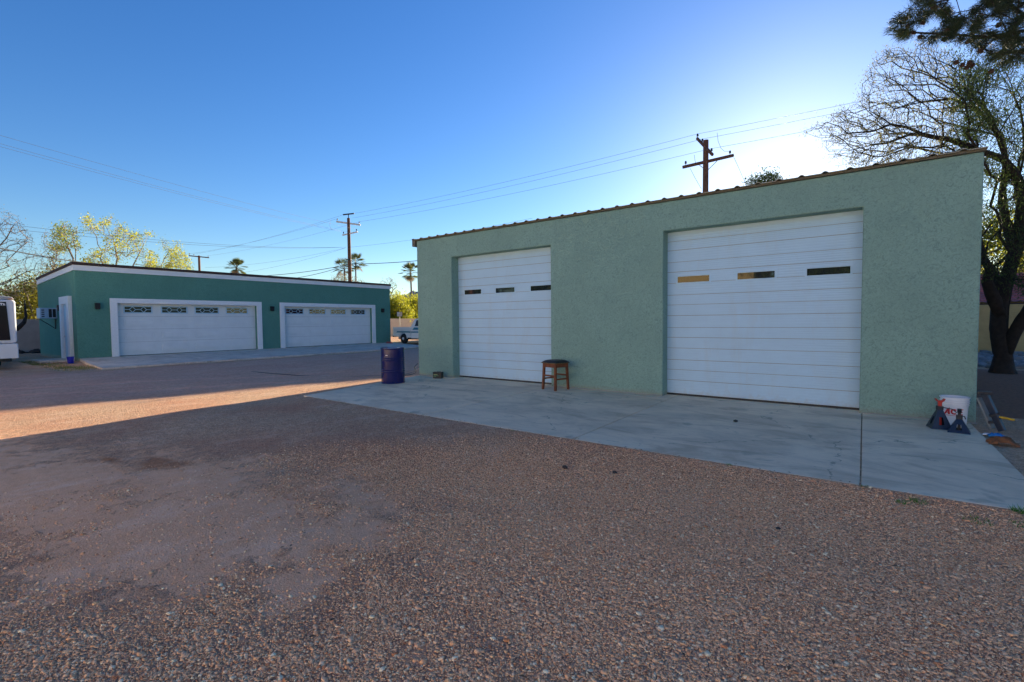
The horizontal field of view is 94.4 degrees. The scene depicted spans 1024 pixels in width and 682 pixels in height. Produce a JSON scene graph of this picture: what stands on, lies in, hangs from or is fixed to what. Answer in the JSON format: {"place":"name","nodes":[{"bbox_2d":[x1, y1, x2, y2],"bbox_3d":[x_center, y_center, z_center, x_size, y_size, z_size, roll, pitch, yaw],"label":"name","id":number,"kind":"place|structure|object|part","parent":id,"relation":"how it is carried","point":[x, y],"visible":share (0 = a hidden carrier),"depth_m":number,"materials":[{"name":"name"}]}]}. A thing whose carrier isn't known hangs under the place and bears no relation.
{"place":"outdoors","nodes":[
{"label":"outdoors","id":0,"kind":"place"},
{"bbox_2d":[0,248,87,262],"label":"overhead line","id":1,"kind":"object","parent":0,"point":[41,256],"visible":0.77,"depth_m":24.37,"materials":[{"name":"black rubber"}]},
{"bbox_2d":[19,360,96,370],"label":"verge grass","id":2,"kind":"structure","parent":0,"point":[49,364],"depth_m":18.13,"materials":[{"name":"green plant"}]},
{"bbox_2d":[402,291,417,299],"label":"hills","id":3,"kind":"structure","parent":0,"point":[413,292],"depth_m":1478.86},
{"bbox_2d":[0,336,1023,681],"bbox_3d":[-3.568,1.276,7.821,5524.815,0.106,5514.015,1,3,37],"label":"ground","id":4,"kind":"structure","parent":0,"point":[54,444],"depth_m":3.82,"materials":[{"name":"brown gravel"}]},
{"bbox_2d":[0,296,18,364],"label":"travel trailer","id":5,"kind":"object","parent":4,"relation":"on","point":[9,350],"visible":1,"depth_m":16.48,"materials":[{"name":"white metal"}]},
{"bbox_3d":[-18.094,-0.655,15.685,0.025,1.330,2.030,1,3,37],"label":"front window","id":6,"kind":"part","parent":5,"relation":"part of","materials":[{"name":"black glass"}]},
{"bbox_2d":[0,266,41,318],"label":"olive tree","id":7,"kind":"object","parent":4,"relation":"on","point":[31,301],"visible":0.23,"depth_m":30.98,"materials":[{"name":"green plant"}]},
{"bbox_2d":[16,300,27,330],"bbox_3d":[-27.935,-1.478,27.066,0.350,1.786,1.173,-1,3,-20],"label":"leaning trunk","id":8,"kind":"object","parent":4,"relation":"on","point":[21,324],"visible":0.91,"depth_m":27.05,"materials":[{"name":"brown plant"}]},
{"bbox_2d":[0,208,49,299],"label":"bare tree","id":9,"kind":"object","parent":4,"relation":"on","point":[9,265],"visible":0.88,"depth_m":28.12,"materials":[{"name":"brown plant"}]},
{"bbox_2d":[16,319,39,351],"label":"block wall","id":10,"kind":"structure","parent":4,"relation":"on","point":[28,336],"depth_m":29.20,"materials":[{"name":"grey concrete"}]},
{"bbox_2d":[19,349,40,353],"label":"dark mulch","id":11,"kind":"object","parent":4,"relation":"on","point":[31,351],"visible":0.24,"depth_m":27.59,"materials":[{"name":"soil"}]},
{"bbox_2d":[34,231,75,270],"bbox_3d":[-27.661,-3.107,28.861,3.503,7.415,2.006,2,3,45],"label":"bare tree","id":12,"kind":"object","parent":11,"relation":"on","point":[53,262],"visible":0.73,"depth_m":28.51,"materials":[{"name":"grey plant"}]},
{"bbox_2d":[32,358,66,362],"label":"entry step slab","id":13,"kind":"structure","parent":4,"relation":"on","point":[51,360],"depth_m":20.78,"materials":[{"name":"concrete"}]},
{"bbox_2d":[38,260,64,275],"bbox_3d":[-35.696,-3.156,37.632,3.453,6.941,4.809,-3,3,-41],"label":"olive tree","id":14,"kind":"object","parent":4,"relation":"on","point":[42,272],"visible":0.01,"depth_m":37.01,"materials":[{"name":"green plant"}]},
{"bbox_2d":[45,219,86,262],"bbox_3d":[-29.259,-3.905,31.259,2.136,8.851,4.422,-3,3,-43],"label":"palo verde tree","id":15,"kind":"object","parent":4,"relation":"on","point":[64,242],"visible":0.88,"depth_m":30.98,"materials":[{"name":"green plant"}]},
{"bbox_2d":[66,356,73,363],"bbox_3d":[-18.419,0.793,19.779,0.250,0.280,0.250,1,3,37],"label":"blue bucket","id":16,"kind":"object","parent":4,"relation":"on","point":[70,359],"visible":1,"depth_m":19.70,"materials":[{"name":"plastic"}]},
{"bbox_2d":[76,212,165,267],"bbox_3d":[-27.740,-4.526,33.965,5.228,9.852,5.602,-3,3,-41],"label":"palo verde tree","id":17,"kind":"object","parent":4,"relation":"on","point":[88,259],"visible":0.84,"depth_m":33.39,"materials":[{"name":"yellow plant"}]},
{"bbox_2d":[143,238,195,269],"bbox_3d":[-27.534,-4.147,38.078,3.721,8.737,4.521,-2,3,-33],"label":"palo verde tree","id":18,"kind":"object","parent":4,"relation":"on","point":[178,264],"visible":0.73,"depth_m":37.75,"materials":[{"name":"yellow plant"}]},
{"bbox_2d":[189,254,208,270],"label":"utility pole","id":19,"kind":"object","parent":4,"relation":"on","point":[199,266],"visible":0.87,"depth_m":63.11,"materials":[{"name":"brown wood"}]},
{"bbox_2d":[35,262,390,361],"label":"garage building","id":20,"kind":"structure","parent":4,"relation":"on","point":[148,311],"depth_m":24.80,"materials":[{"name":"teal paint"}]},
{"bbox_2d":[36,308,56,328],"bbox_3d":[-22.533,-1.086,22.969,0.812,1.011,0.606,1,3,37],"label":"window air conditioner","id":21,"kind":"object","parent":20,"relation":"attached to","point":[46,313],"depth_m":22.75,"materials":[{"name":"white metal"}]},
{"bbox_2d":[63,304,67,358],"bbox_3d":[-20.413,-0.413,21.745,0.980,2.535,0.094,1,3,37],"label":"entry door","id":22,"kind":"structure","parent":20,"relation":"in","point":[65,324],"depth_m":21.91,"materials":[{"name":"white paint"}]},
{"bbox_2d":[95,303,99,308],"bbox_3d":[-18.679,-1.575,21.364,0.199,0.294,0.170,1,3,37],"label":"wall lamp","id":23,"kind":"object","parent":20,"relation":"attached to","point":[97,305],"visible":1,"depth_m":21.30,"materials":[{"name":"black metal"}]},
{"bbox_2d":[117,303,255,355],"bbox_3d":[-16.611,-0.660,24.698,0.062,2.494,6.500,1,3,37],"label":"garage door","id":24,"kind":"structure","parent":20,"relation":"in","point":[144,329],"depth_m":24.33,"materials":[{"name":"paint"}]},
{"bbox_2d":[284,307,370,346],"bbox_3d":[-11.913,-0.971,31.028,0.062,2.494,6.500,1,3,37],"label":"garage door","id":25,"kind":"structure","parent":20,"relation":"in","point":[304,326],"depth_m":30.78,"materials":[{"name":"paint"}]},
{"bbox_2d":[224,257,248,273],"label":"fan palm","id":26,"kind":"object","parent":4,"relation":"on","point":[236,261],"visible":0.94,"depth_m":53.14,"materials":[{"name":"green plant"}]},
{"bbox_2d":[80,343,418,369],"bbox_3d":[-11.810,0.626,25.865,5.950,0.258,17.710,1,3,37],"label":"driveway apron","id":27,"kind":"object","parent":4,"relation":"on","point":[104,363],"visible":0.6,"depth_m":22.62,"materials":[{"name":"concrete"}]},
{"bbox_2d":[251,363,417,375],"bbox_3d":[-5.643,0.834,14.127,5.890,0.372,0.749,0,2,15],"label":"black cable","id":28,"kind":"object","parent":4,"relation":"on","point":[307,375],"visible":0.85,"depth_m":14.13,"materials":[{"name":"rubber"}]},
{"bbox_2d":[330,213,360,280],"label":"utility pole","id":29,"kind":"object","parent":4,"relation":"on","point":[348,223],"visible":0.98,"depth_m":42.18,"materials":[{"name":"brown wood"}]},
{"bbox_2d":[3,147,321,227],"bbox_3d":[-20.920,-8.781,23.610,0.011,0.692,39.133,0,3,18],"label":"overhead line","id":30,"kind":"object","parent":29,"relation":"attached to","point":[145,185],"visible":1,"depth_m":25.68,"materials":[{"name":"metal"}]},
{"bbox_2d":[0,223,332,247],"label":"overhead line","id":31,"kind":"object","parent":29,"relation":"attached to","point":[188,242],"visible":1,"depth_m":30.10,"materials":[{"name":"metal"}]},
{"bbox_2d":[3,228,337,247],"bbox_3d":[-21.793,-6.592,27.308,0.014,2.161,33.037,1,3,25],"label":"overhead line","id":32,"kind":"object","parent":29,"relation":"attached to","point":[144,241],"visible":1,"depth_m":27.31,"materials":[{"name":"metal"}]},
{"bbox_2d":[3,144,345,231],"bbox_3d":[-20.669,-8.835,23.445,0.011,0.738,39.662,0,3,18],"label":"overhead line","id":33,"kind":"object","parent":29,"relation":"attached to","point":[154,185],"visible":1,"depth_m":26.01,"materials":[{"name":"metal"}]},
{"bbox_2d":[0,135,353,228],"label":"overhead line","id":34,"kind":"object","parent":29,"relation":"attached to","point":[146,176],"visible":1,"depth_m":24.91,"materials":[{"name":"metal"}]},
{"bbox_2d":[269,265,344,275],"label":"overhead line","id":35,"kind":"object","parent":29,"relation":"attached to","point":[308,271],"visible":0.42,"depth_m":45.25,"materials":[{"name":"black rubber"}]},
{"bbox_2d":[360,260,416,263],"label":"overhead line","id":36,"kind":"object","parent":29,"relation":"attached to","point":[389,262],"visible":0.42,"depth_m":40.07,"materials":[{"name":"black rubber"}]},
{"bbox_2d":[353,134,695,213],"bbox_3d":[-2.195,-11.090,33.733,29.530,0.362,0.014,1,3,35],"label":"overhead line","id":37,"kind":"object","parent":29,"relation":"attached to","point":[537,174],"visible":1,"depth_m":30.84,"materials":[{"name":"metal"}]},
{"bbox_2d":[360,149,707,221],"bbox_3d":[-1.744,-10.139,33.140,29.910,0.458,0.014,1,3,37],"label":"overhead line","id":38,"kind":"object","parent":29,"relation":"attached to","point":[545,186],"visible":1,"depth_m":29.74,"materials":[{"name":"metal"}]},
{"bbox_2d":[333,257,357,280],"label":"fan palm","id":39,"kind":"object","parent":4,"relation":"on","point":[338,261],"visible":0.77,"depth_m":78.75,"materials":[{"name":"green plant"}]},
{"bbox_2d":[331,270,361,281],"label":"bare tree","id":40,"kind":"object","parent":4,"relation":"on","point":[341,279],"visible":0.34,"depth_m":69.95,"materials":[{"name":"brown plant"}]},
{"bbox_2d":[345,253,367,281],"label":"fan palm","id":41,"kind":"object","parent":4,"relation":"on","point":[354,256],"visible":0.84,"depth_m":79.31,"materials":[{"name":"green plant"}]},
{"bbox_2d":[381,277,397,295],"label":"bare tree","id":42,"kind":"object","parent":4,"relation":"on","point":[391,283],"visible":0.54,"depth_m":67.62,"materials":[{"name":"grey plant"}]},
{"bbox_2d":[363,367,418,375],"bbox_3d":[-4.607,0.841,14.292,3.957,0.322,0.758,0,3,23],"label":"grey cable","id":43,"kind":"object","parent":4,"relation":"on","point":[380,375],"visible":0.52,"depth_m":13.77,"materials":[{"name":"rubber"}]},
{"bbox_2d":[390,319,414,335],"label":"block wall","id":44,"kind":"structure","parent":4,"relation":"on","point":[398,323],"depth_m":52.61,"materials":[{"name":"white concrete"}]},
{"bbox_2d":[390,285,417,322],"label":"citrus tree","id":45,"kind":"object","parent":4,"relation":"on","point":[398,303],"visible":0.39,"depth_m":54.26,"materials":[{"name":"green plant"}]},
{"bbox_2d":[393,319,418,343],"bbox_3d":[-6.269,-0.720,34.003,5.020,1.799,1.970,1,3,40],"label":"pickup truck","id":46,"kind":"object","parent":4,"relation":"on","point":[404,334],"visible":0.36,"depth_m":33.81,"materials":[{"name":"white paint"}]},
{"bbox_2d":[398,262,416,295],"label":"fan palm","id":47,"kind":"object","parent":4,"relation":"on","point":[410,266],"visible":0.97,"depth_m":63.88,"materials":[{"name":"green plant"}]},
{"bbox_2d":[402,290,417,318],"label":"citrus tree","id":48,"kind":"object","parent":4,"relation":"on","point":[414,298],"visible":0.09,"depth_m":58.33,"materials":[{"name":"green plant"}]},
{"bbox_2d":[304,375,1023,510],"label":"concrete slab","id":49,"kind":"structure","parent":4,"relation":"on","point":[918,456],"depth_m":6.47,"materials":[{"name":"grey concrete"}]},
{"bbox_2d":[380,347,404,383],"bbox_3d":[-3.003,0.603,11.955,0.596,0.895,0.596,0,2,17],"label":"oil drum","id":50,"kind":"object","parent":49,"relation":"on","point":[392,365],"visible":1,"depth_m":11.71,"materials":[{"name":"blue paint"}]},
{"bbox_2d":[433,371,443,377],"bbox_3d":[-1.998,0.910,12.842,0.248,0.188,0.178,0,2,13],"label":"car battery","id":51,"kind":"object","parent":49,"relation":"on","point":[436,374],"visible":1,"depth_m":12.76,"materials":[{"name":"black plastic"}]},
{"bbox_2d":[541,359,569,390],"bbox_3d":[0.965,0.738,10.518,0.459,0.668,0.459,-3,3,-39],"label":"wooden stool","id":52,"kind":"object","parent":49,"relation":"on","point":[555,364],"visible":1,"depth_m":10.42,"materials":[{"name":"orange wood"}]},
{"bbox_2d":[926,398,956,429],"bbox_3d":[5.880,0.989,6.484,0.276,0.407,0.224,1,3,25],"label":"jack stand","id":53,"kind":"object","parent":49,"relation":"on","point":[938,420],"visible":0.99,"depth_m":6.46,"materials":[{"name":"blue paint"}]},
{"bbox_2d":[939,395,970,424],"bbox_3d":[6.224,0.981,6.670,0.322,0.402,0.322,1,3,37],"label":"paint bucket","id":54,"kind":"object","parent":49,"relation":"on","point":[954,402],"visible":0.75,"depth_m":6.57,"materials":[{"name":"white plastic"}]},
{"bbox_2d":[947,408,970,434],"bbox_3d":[5.925,1.049,6.280,0.224,0.304,0.276,2,3,44],"label":"jack stand","id":55,"kind":"object","parent":49,"relation":"on","point":[960,425],"visible":1,"depth_m":6.23,"materials":[{"name":"blue paint"}]},
{"bbox_2d":[682,133,745,191],"bbox_3d":[10.491,-5.309,24.594,3.047,11.422,1.212,1,3,29],"label":"utility pole","id":56,"kind":"object","parent":4,"relation":"on","point":[706,161],"visible":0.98,"depth_m":24.55,"materials":[{"name":"brown wood"}]},
{"bbox_2d":[355,139,700,217],"bbox_3d":[-2.112,-10.670,33.544,29.816,0.314,0.014,1,3,36],"label":"overhead line","id":57,"kind":"object","parent":56,"relation":"attached to","point":[538,179],"visible":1,"depth_m":30.38,"materials":[{"name":"metal"}]},
{"bbox_2d":[699,69,1010,133],"bbox_3d":[23.271,-10.378,14.536,34.302,0.676,0.014,1,3,39],"label":"overhead line","id":58,"kind":"object","parent":56,"relation":"attached to","point":[815,110],"visible":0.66,"depth_m":21.94,"materials":[{"name":"metal"}]},
{"bbox_2d":[712,92,1004,148],"bbox_3d":[23.975,-9.808,14.724,33.388,0.792,0.014,1,3,34],"label":"overhead line","id":59,"kind":"object","parent":56,"relation":"attached to","point":[815,129],"visible":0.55,"depth_m":21.98,"materials":[{"name":"metal"}]},
{"bbox_2d":[704,74,1023,138],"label":"overhead line","id":60,"kind":"object","parent":56,"relation":"attached to","point":[828,114],"visible":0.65,"depth_m":21.95,"materials":[{"name":"metal"}]},
{"bbox_2d":[741,165,789,185],"bbox_3d":[16.907,-5.856,31.504,3.299,11.829,3.226,1,3,37],"label":"treetop","id":61,"kind":"object","parent":4,"relation":"on","point":[767,177],"visible":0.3,"depth_m":30.99,"materials":[{"name":"green plant"}]},
{"bbox_2d":[987,432,1003,436],"bbox_3d":[6.143,1.189,6.018,0.170,0.053,0.109,1,3,37],"label":"rag","id":62,"kind":"object","parent":4,"relation":"on","point":[995,434],"visible":0.81,"depth_m":6.01,"materials":[{"name":"blue fabric"}]},
{"bbox_2d":[976,390,1014,431],"bbox_3d":[6.388,0.931,6.272,0.151,0.506,0.378,-2,3,-25],"label":"trolley jack","id":63,"kind":"object","parent":4,"relation":"on","point":[985,402],"visible":1,"depth_m":6.29,"materials":[{"name":"blue paint"}]},
{"bbox_2d":[976,369,1023,418],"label":"soil bed","id":64,"kind":"object","parent":4,"relation":"on","point":[1007,396],"visible":0.36,"depth_m":9.82,"materials":[{"name":"brown soil"}]},
{"bbox_2d":[798,41,1023,373],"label":"mesquite tree","id":65,"kind":"object","parent":64,"relation":"on","point":[998,293],"visible":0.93,"depth_m":12.42,"materials":[{"name":"brown plant"}]},
{"bbox_2d":[882,0,1023,73],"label":"pine tree","id":66,"kind":"object","parent":64,"relation":"on","point":[1010,35],"visible":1,"depth_m":7.20,"materials":[{"name":"green plant"}]},
{"bbox_2d":[978,304,1023,351],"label":"block wall","id":67,"kind":"structure","parent":4,"relation":"on","point":[984,342],"depth_m":20.49,"materials":[{"name":"beige concrete"}]},
{"bbox_2d":[978,350,1023,368],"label":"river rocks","id":68,"kind":"object","parent":4,"relation":"on","point":[985,357],"visible":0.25,"depth_m":16.18,"materials":[{"name":"blue stone"}]},
{"bbox_2d":[979,272,1023,304],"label":"tiled house","id":69,"kind":"structure","parent":4,"relation":"on","point":[983,301],"depth_m":22.48,"materials":[{"name":"red ceramic"}]},
{"bbox_2d":[980,203,1023,273],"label":"garden tree","id":70,"kind":"object","parent":4,"relation":"on","point":[994,244],"visible":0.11,"depth_m":32.33,"materials":[{"name":"green plant"}]},
{"bbox_2d":[986,436,1019,447],"bbox_3d":[5.855,1.184,5.660,0.296,0.100,0.202,1,3,37],"label":"bark scrap","id":71,"kind":"object","parent":4,"relation":"on","point":[999,439],"visible":1,"depth_m":5.63,"materials":[{"name":"brown wood"}]},
{"bbox_2d":[1007,504,1023,514],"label":"grass tuft","id":72,"kind":"object","parent":4,"relation":"on","point":[1016,509],"visible":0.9,"depth_m":3.71,"materials":[{"name":"green plant"}]},
{"bbox_2d":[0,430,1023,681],"bbox_3d":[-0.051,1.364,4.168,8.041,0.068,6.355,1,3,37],"label":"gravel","id":73,"kind":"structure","parent":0,"point":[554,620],"depth_m":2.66,"materials":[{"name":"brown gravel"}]},
{"bbox_2d":[909,496,926,504],"bbox_3d":[3.358,1.319,3.928,0.140,0.043,0.121,1,3,37],"label":"grass tuft","id":74,"kind":"object","parent":73,"relation":"on","point":[915,500],"visible":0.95,"depth_m":3.92,"materials":[{"name":"green plant"}]},
{"bbox_2d":[962,515,993,525],"bbox_3d":[3.513,1.340,3.562,0.169,0.029,0.172,-2,3,-22],"label":"grass tuft","id":75,"kind":"object","parent":73,"relation":"on","point":[978,521],"visible":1,"depth_m":3.56,"materials":[{"name":"green plant"}]},
{"bbox_2d":[0,0,1023,313],"label":"sky","id":76,"kind":"structure","parent":0,"point":[320,110],"materials":[{"name":"blue"}]},
{"bbox_2d":[60,404,1023,677],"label":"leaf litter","id":77,"kind":"object","parent":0,"point":[538,514],"visible":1,"depth_m":3.50,"materials":[{"name":"brown plant"}]},
{"bbox_2d":[412,146,988,423],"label":"workshop building","id":78,"kind":"structure","parent":0,"point":[852,288],"depth_m":8.71,"materials":[{"name":"green paint"}]},
{"bbox_2d":[458,247,551,383],"bbox_3d":[-0.188,-0.656,12.127,3.135,3.338,0.072,1,3,37],"label":"roller door","id":79,"kind":"structure","parent":78,"relation":"in","point":[505,298],"depth_m":12.07,"materials":[{"name":"white paint"}]},
{"bbox_2d":[667,210,862,409],"bbox_3d":[4.441,-0.558,8.696,3.170,3.338,0.072,1,3,37],"label":"roller door","id":80,"kind":"structure","parent":78,"relation":"in","point":[768,311],"depth_m":8.53,"materials":[{"name":"white paint"}]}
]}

